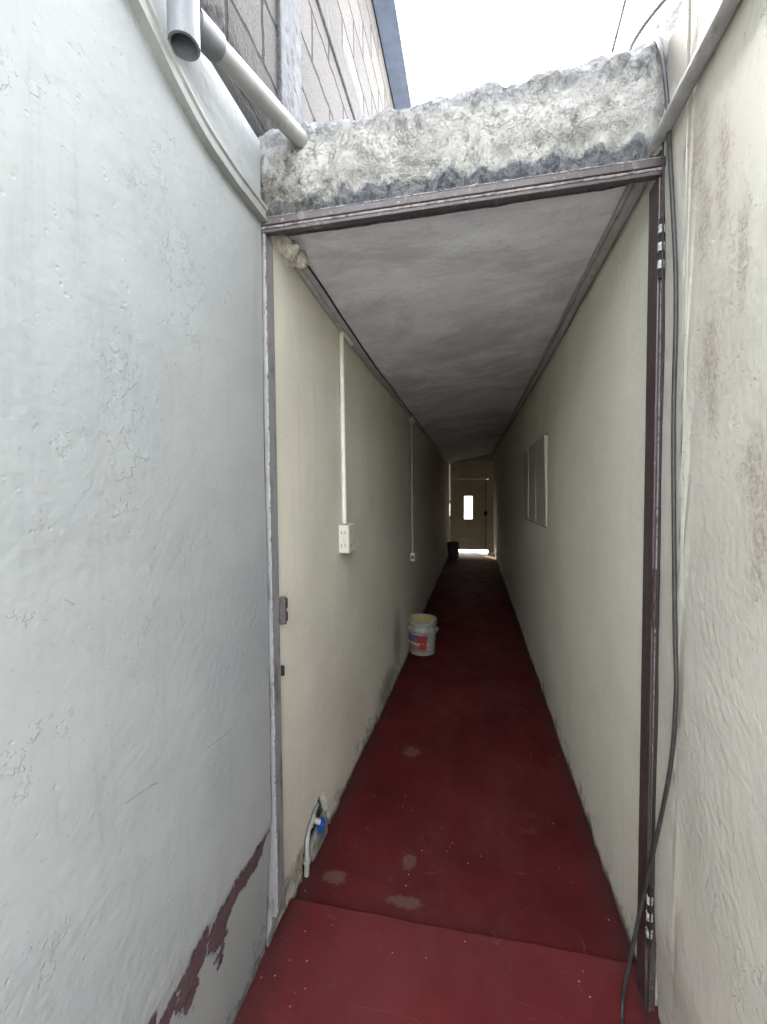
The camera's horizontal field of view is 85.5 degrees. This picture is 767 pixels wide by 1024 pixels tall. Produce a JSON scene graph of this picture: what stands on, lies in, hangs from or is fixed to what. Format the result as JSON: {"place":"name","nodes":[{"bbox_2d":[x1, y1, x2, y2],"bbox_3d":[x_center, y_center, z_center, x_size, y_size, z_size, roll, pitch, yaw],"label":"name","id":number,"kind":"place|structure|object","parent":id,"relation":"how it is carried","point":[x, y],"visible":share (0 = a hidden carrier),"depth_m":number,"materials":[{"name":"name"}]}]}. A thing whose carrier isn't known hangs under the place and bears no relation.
{"place":"outdoors","nodes":[
{"label":"outdoors","id":0,"kind":"place"},
{"bbox_2d":[233,898,660,1023],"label":"alley floor","id":1,"kind":"structure","parent":0,"point":[321,964],"depth_m":1.19,"materials":[{"name":"red paint"}]},
{"bbox_2d":[0,0,271,1023],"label":"plaster wall","id":2,"kind":"structure","parent":1,"relation":"on","point":[134,768],"depth_m":0.72,"materials":[{"name":"white paint"}]},
{"bbox_2d":[128,0,267,221],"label":"cable trunking","id":3,"kind":"object","parent":2,"relation":"attached to","point":[149,21],"visible":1,"depth_m":0.85,"materials":[{"name":"grey plastic"}]},
{"bbox_2d":[261,155,666,1011],"bbox_3d":[0.190,0.251,1.168,1.323,2.244,0.080,0,2,8],"label":"gate frame","id":4,"kind":"object","parent":1,"relation":"on","point":[521,189],"visible":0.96,"depth_m":1.11,"materials":[{"name":"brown metal"}]},
{"bbox_2d":[647,142,663,1013],"bbox_3d":[0.689,0.189,1.048,0.007,2.270,0.011,0,2,12],"label":"gate","id":5,"kind":"object","parent":4,"relation":"attached to","point":[657,562],"visible":0.94,"depth_m":1.04,"materials":[{"name":"grey metal"}]},
{"bbox_2d":[654,0,766,1023],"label":"plaster wall","id":6,"kind":"structure","parent":1,"relation":"on","point":[710,904],"depth_m":0.81,"materials":[{"name":"beige paint"}]},
{"bbox_2d":[294,551,636,963],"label":"passage floor","id":7,"kind":"structure","parent":0,"point":[460,808],"depth_m":1.85,"materials":[{"name":"red paint"}]},
{"bbox_2d":[310,811,327,861],"bbox_3d":[-0.265,1.301,1.667,0.036,0.098,0.160,0,2,12],"label":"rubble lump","id":8,"kind":"object","parent":7,"relation":"on","point":[316,840],"visible":0.62,"depth_m":1.64,"materials":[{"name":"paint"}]},
{"bbox_2d":[265,236,449,946],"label":"plaster wall","id":9,"kind":"structure","parent":7,"relation":"on","point":[344,643],"depth_m":1.79,"materials":[{"name":"beige paint"}]},
{"bbox_2d":[303,802,324,876],"bbox_3d":[-0.265,1.260,1.597,0.060,0.182,0.158,0,2,12],"label":"water tap","id":10,"kind":"object","parent":9,"relation":"attached to","point":[318,822],"visible":0.94,"depth_m":1.56,"materials":[{"name":"white plastic"}]},
{"bbox_2d":[339,331,352,523],"bbox_3d":[-0.168,-0.381,1.923,0.022,0.864,0.166,0,2,12],"label":"wall conduit","id":11,"kind":"object","parent":9,"relation":"attached to","point":[343,335],"depth_m":1.85,"materials":[{"name":"white plastic"}]},
{"bbox_2d":[339,523,355,553],"bbox_3d":[-0.166,0.119,1.893,0.052,0.127,0.130,0,2,12],"label":"outlet box","id":12,"kind":"object","parent":9,"relation":"attached to","point":[347,538],"visible":0.99,"depth_m":1.84,"materials":[{"name":"beige plastic"}]},
{"bbox_2d":[410,423,413,552],"bbox_3d":[0.281,-0.245,3.990,0.020,1.283,0.150,0,2,12],"label":"wall conduit","id":13,"kind":"object","parent":9,"relation":"attached to","point":[411,438],"depth_m":3.93,"materials":[{"name":"white plastic"}]},
{"bbox_2d":[411,552,415,560],"bbox_3d":[0.285,0.427,3.979,0.047,0.080,0.092,0,2,12],"label":"outlet box","id":14,"kind":"object","parent":9,"relation":"attached to","point":[413,556],"visible":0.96,"depth_m":3.94,"materials":[{"name":"beige plastic"}]},
{"bbox_2d":[258,0,682,235],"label":"concrete beam","id":15,"kind":"structure","parent":9,"relation":"on","point":[604,109],"depth_m":1.10,"materials":[{"name":"grey concrete"}]},
{"bbox_2d":[166,0,316,149],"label":"drain pipe","id":16,"kind":"object","parent":15,"relation":"attached to","point":[193,30],"visible":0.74,"depth_m":0.87,"materials":[{"name":"white plastic"}]},
{"bbox_2d":[610,0,626,52],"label":"wire","id":17,"kind":"object","parent":15,"relation":"attached to","point":[619,25],"visible":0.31,"depth_m":1.11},
{"bbox_2d":[628,0,666,50],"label":"cable","id":18,"kind":"object","parent":15,"relation":"attached to","point":[647,21],"visible":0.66,"depth_m":1.12,"materials":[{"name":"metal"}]},
{"bbox_2d":[620,9,678,1023],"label":"cable","id":19,"kind":"object","parent":15,"relation":"hanging from","point":[673,501],"visible":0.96,"depth_m":0.96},
{"bbox_2d":[450,461,492,551],"bbox_3d":[2.178,-0.126,10.275,1.065,2.213,0.119,0,2,12],"label":"street door","id":20,"kind":"structure","parent":9,"relation":"attached to","point":[471,505],"depth_m":10.28,"materials":[{"name":"metal"}]},
{"bbox_2d":[408,614,438,655],"bbox_3d":[0.346,1.097,3.714,0.293,0.305,0.281,0,2,12],"label":"bucket","id":21,"kind":"object","parent":7,"relation":"on","point":[423,629],"visible":0.97,"depth_m":3.62,"materials":[{"name":"white plastic"}]},
{"bbox_2d":[447,542,459,558],"bbox_3d":[1.542,0.847,9.168,0.297,0.360,0.285,0,2,12],"label":"bucket","id":22,"kind":"object","parent":7,"relation":"on","point":[453,548],"visible":0.98,"depth_m":9.07,"materials":[{"name":"plastic"}]},
{"bbox_2d":[493,108,664,1005],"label":"plaster wall","id":23,"kind":"structure","parent":7,"relation":"on","point":[572,574],"depth_m":1.63,"materials":[{"name":"beige paint"}]},
{"bbox_2d":[524,435,547,526],"bbox_3d":[1.241,-0.229,3.285,0.131,0.700,1.360,0,2,12],"label":"shuttered window","id":24,"kind":"structure","parent":23,"relation":"attached to","point":[536,482],"depth_m":3.06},
{"bbox_2d":[492,0,741,454],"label":"conduit pipe","id":25,"kind":"object","parent":23,"relation":"attached to","point":[724,13],"visible":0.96,"depth_m":0.97,"materials":[{"name":"grey metal"}]},
{"bbox_2d":[288,181,647,461],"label":"ceiling","id":26,"kind":"structure","parent":0,"point":[452,320],"depth_m":1.70,"materials":[{"name":"paint"}]},
{"bbox_2d":[276,235,308,269],"bbox_3d":[-0.290,-0.831,1.333,0.081,0.086,0.175,0,2,12],"label":"mortar lump","id":27,"kind":"object","parent":26,"relation":"attached to","point":[292,253],"visible":0.95,"depth_m":1.29,"materials":[{"name":"beige concrete"}]},
{"bbox_2d":[294,266,449,463],"bbox_3d":[0.669,-0.988,5.790,0.022,0.082,9.131,0,2,12],"label":"ceiling conduit","id":28,"kind":"object","parent":26,"relation":"attached to","point":[315,292],"visible":0.88,"depth_m":1.83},
{"bbox_2d":[308,266,450,462],"bbox_3d":[0.688,-1.010,5.801,0.008,0.069,9.100,0,2,12],"label":"ceiling wire","id":29,"kind":"object","parent":26,"relation":"attached to","point":[319,282],"visible":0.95,"depth_m":1.98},
{"bbox_2d":[409,415,415,423],"bbox_3d":[0.270,-0.868,3.902,0.059,0.076,0.140,0,2,12],"label":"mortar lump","id":30,"kind":"object","parent":26,"relation":"attached to","point":[412,419],"visible":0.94,"depth_m":3.85,"materials":[{"name":"beige concrete"}]},
{"bbox_2d":[491,183,633,453],"bbox_3d":[1.640,-1.155,5.567,0.016,0.172,9.140,0,2,12],"label":"ceiling conduit","id":31,"kind":"object","parent":26,"relation":"attached to","point":[621,203],"visible":0.92,"depth_m":1.57,"materials":[{"name":"grey metal"}]},
{"bbox_2d":[451,454,492,462],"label":"header wall","id":32,"kind":"structure","parent":0,"point":[486,458],"depth_m":10.18,"materials":[{"name":"grey paint"}]},
{"bbox_2d":[398,0,674,105],"label":"sky","id":33,"kind":"structure","parent":0,"point":[452,46],"materials":[{"name":"white"}]},
{"bbox_3d":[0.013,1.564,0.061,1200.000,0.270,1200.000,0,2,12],"label":"ground","id":34,"kind":"structure","parent":0,"visible":0},
{"bbox_2d":[200,0,413,137],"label":"block house","id":35,"kind":"structure","parent":34,"relation":"on","point":[319,61],"depth_m":1.70,"materials":[{"name":"grey concrete"}]}
]}

